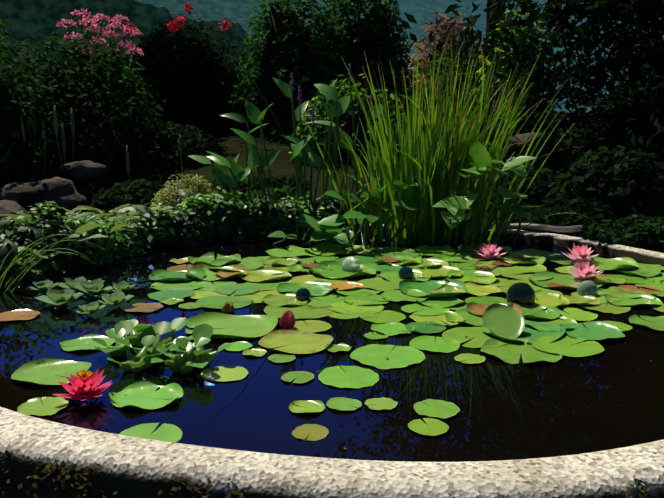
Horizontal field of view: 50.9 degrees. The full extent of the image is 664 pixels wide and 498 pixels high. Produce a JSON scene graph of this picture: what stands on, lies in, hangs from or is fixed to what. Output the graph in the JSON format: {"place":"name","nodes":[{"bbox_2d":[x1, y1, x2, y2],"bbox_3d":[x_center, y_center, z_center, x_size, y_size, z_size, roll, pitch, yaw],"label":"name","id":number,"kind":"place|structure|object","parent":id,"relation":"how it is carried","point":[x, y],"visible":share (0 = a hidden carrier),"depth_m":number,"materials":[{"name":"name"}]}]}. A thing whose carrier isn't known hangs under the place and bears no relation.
{"place":"outdoors","nodes":[
{"label":"outdoors","id":0,"kind":"place"},
{"bbox_2d":[0,0,262,86],"bbox_3d":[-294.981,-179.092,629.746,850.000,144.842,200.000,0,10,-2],"label":"hillside","id":1,"kind":"structure","parent":0,"point":[25,18],"depth_m":591.77,"materials":[{"name":"green plant"}]},
{"bbox_2d":[31,113,662,238],"bbox_3d":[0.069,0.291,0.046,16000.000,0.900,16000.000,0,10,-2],"label":"ground sheet","id":2,"kind":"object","parent":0,"point":[281,165],"depth_m":4.48,"materials":[{"name":"soil"}]},
{"bbox_2d":[20,106,184,184],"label":"seed head stalks","id":3,"kind":"object","parent":2,"relation":"on","point":[73,136],"visible":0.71,"depth_m":3.78,"materials":[{"name":"green plant"}]},
{"bbox_2d":[0,174,363,286],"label":"ground cover plants","id":4,"kind":"object","parent":2,"relation":"on","point":[193,216],"visible":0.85,"depth_m":2.36,"materials":[{"name":"green plant"}]},
{"bbox_2d":[0,204,158,264],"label":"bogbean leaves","id":5,"kind":"object","parent":4,"relation":"on","point":[84,231],"visible":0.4,"depth_m":2.10,"materials":[{"name":"green plant"}]},
{"bbox_2d":[0,123,543,228],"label":"garden rocks","id":6,"kind":"object","parent":2,"relation":"on","point":[25,196],"visible":0.5,"depth_m":3.34,"materials":[{"name":"grey stone"}]},
{"bbox_2d":[0,0,663,253],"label":"garden shrubs","id":7,"kind":"object","parent":2,"relation":"on","point":[612,185],"visible":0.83,"depth_m":4.47,"materials":[{"name":"green plant"}]},
{"bbox_2d":[56,2,231,127],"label":"flowers","id":8,"kind":"object","parent":7,"relation":"on","point":[127,31],"visible":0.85,"depth_m":4.84,"materials":[{"name":"pink plant"}]},
{"bbox_2d":[0,223,663,497],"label":"pond rim","id":9,"kind":"object","parent":2,"relation":"on","point":[136,467],"visible":0.21,"depth_m":0.78,"materials":[{"name":"stone"}]},
{"bbox_2d":[0,233,663,461],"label":"pond water","id":10,"kind":"structure","parent":9,"relation":"in","point":[610,396],"depth_m":1.09,"materials":[{"name":"blue liquid"}]},
{"bbox_2d":[25,276,134,313],"bbox_3d":[-0.592,0.098,1.643,0.327,0.040,0.237,6,12,32],"label":"water lettuce","id":11,"kind":"object","parent":10,"relation":"on","point":[60,298],"visible":0.96,"depth_m":1.60,"materials":[{"name":"green plant"}]},
{"bbox_2d":[91,317,231,373],"bbox_3d":[-0.301,0.163,1.230,0.265,0.073,0.212,3,10,15],"label":"water hyacinth","id":12,"kind":"object","parent":10,"relation":"on","point":[148,345],"visible":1,"depth_m":1.21,"materials":[{"name":"green plant"}]},
{"bbox_2d":[189,64,383,236],"bbox_3d":[-0.169,-0.357,2.595,0.735,0.656,0.251,0,10,-2],"label":"pickerelweed","id":13,"kind":"object","parent":10,"relation":"in","point":[300,147],"visible":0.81,"depth_m":2.58,"materials":[{"name":"green plant"}]},
{"bbox_2d":[295,288,310,300],"bbox_3d":[-0.068,0.110,1.645,0.037,0.037,0.037,0,10,-2],"label":"glass float","id":14,"kind":"object","parent":10,"relation":"on","point":[302,294],"visible":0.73,"depth_m":1.63,"materials":[{"name":"teal glass"}]},
{"bbox_2d":[0,16,608,294],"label":"arching stems","id":15,"kind":"object","parent":10,"relation":"on","point":[5,272],"visible":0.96,"depth_m":1.75,"materials":[{"name":"green plant"}]},
{"bbox_2d":[52,243,603,400],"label":"water lilies","id":16,"kind":"object","parent":10,"relation":"on","point":[84,383],"visible":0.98,"depth_m":1.40,"materials":[{"name":"pink plant"}]},
{"bbox_2d":[0,242,663,442],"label":"water lily pads","id":17,"kind":"object","parent":10,"relation":"on","point":[503,328],"visible":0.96,"depth_m":1.53,"materials":[{"name":"green plant"}]},
{"bbox_2d":[342,256,359,271],"bbox_3d":[0.054,0.047,1.976,0.054,0.054,0.054,0,10,-2],"label":"glass float","id":18,"kind":"object","parent":10,"relation":"on","point":[350,263],"visible":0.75,"depth_m":1.96,"materials":[{"name":"green glass"}]},
{"bbox_2d":[398,266,413,278],"bbox_3d":[0.200,0.068,1.878,0.042,0.042,0.042,0,10,-2],"label":"glass float","id":19,"kind":"object","parent":10,"relation":"on","point":[405,272],"visible":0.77,"depth_m":1.86,"materials":[{"name":"teal glass"}]},
{"bbox_2d":[267,141,547,249],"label":"marsh plants","id":20,"kind":"object","parent":10,"relation":"in","point":[459,204],"visible":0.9,"depth_m":2.33,"materials":[{"name":"green plant"}]},
{"bbox_2d":[304,33,581,245],"bbox_3d":[0.405,-0.378,2.440,1.008,0.746,0.498,0,10,-2],"label":"reed clump","id":21,"kind":"object","parent":10,"relation":"in","point":[436,176],"visible":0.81,"depth_m":2.43,"materials":[{"name":"green plant"}]},
{"bbox_2d":[506,282,535,305],"bbox_3d":[0.434,0.110,1.602,0.066,0.066,0.066,0,10,-2],"label":"glass float","id":22,"kind":"object","parent":10,"relation":"on","point":[521,293],"visible":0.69,"depth_m":1.58,"materials":[{"name":"green glass"}]},
{"bbox_2d":[577,280,597,295],"bbox_3d":[0.618,0.100,1.687,0.048,0.048,0.048,0,10,-2],"label":"glass float","id":23,"kind":"object","parent":10,"relation":"on","point":[586,288],"visible":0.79,"depth_m":1.67,"materials":[{"name":"green glass"}]},
{"bbox_2d":[0,450,663,497],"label":"moss tufts","id":24,"kind":"object","parent":9,"relation":"on","point":[237,493],"visible":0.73,"depth_m":0.78,"materials":[{"name":"green plant"}]},
{"bbox_2d":[483,223,581,232],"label":"stone slab","id":25,"kind":"structure","parent":9,"relation":"on","point":[543,227],"depth_m":2.44,"materials":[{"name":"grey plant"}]},
{"bbox_2d":[403,11,484,115],"bbox_3d":[1.161,-1.693,7.156,1.142,1.484,1.120,0,10,-2],"label":"smoke bush","id":26,"kind":"object","parent":2,"relation":"on","point":[445,25],"visible":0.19,"depth_m":6.89,"materials":[{"name":"pink plant"}]},
{"bbox_2d":[484,0,505,61],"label":"tree","id":27,"kind":"object","parent":2,"relation":"on","point":[490,27],"visible":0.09,"depth_m":9.02,"materials":[{"name":"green plant"}]},
{"bbox_2d":[393,0,663,172],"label":"dark tree","id":28,"kind":"object","parent":2,"relation":"on","point":[647,56],"visible":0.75,"depth_m":4.47,"materials":[{"name":"green plant"}]},
{"bbox_2d":[135,0,663,112],"bbox_3d":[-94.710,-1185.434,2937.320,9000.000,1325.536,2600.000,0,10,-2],"label":"mountain side","id":29,"kind":"structure","parent":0,"point":[240,11],"depth_m":2753.95,"materials":[{"name":"green plant"}]}
]}

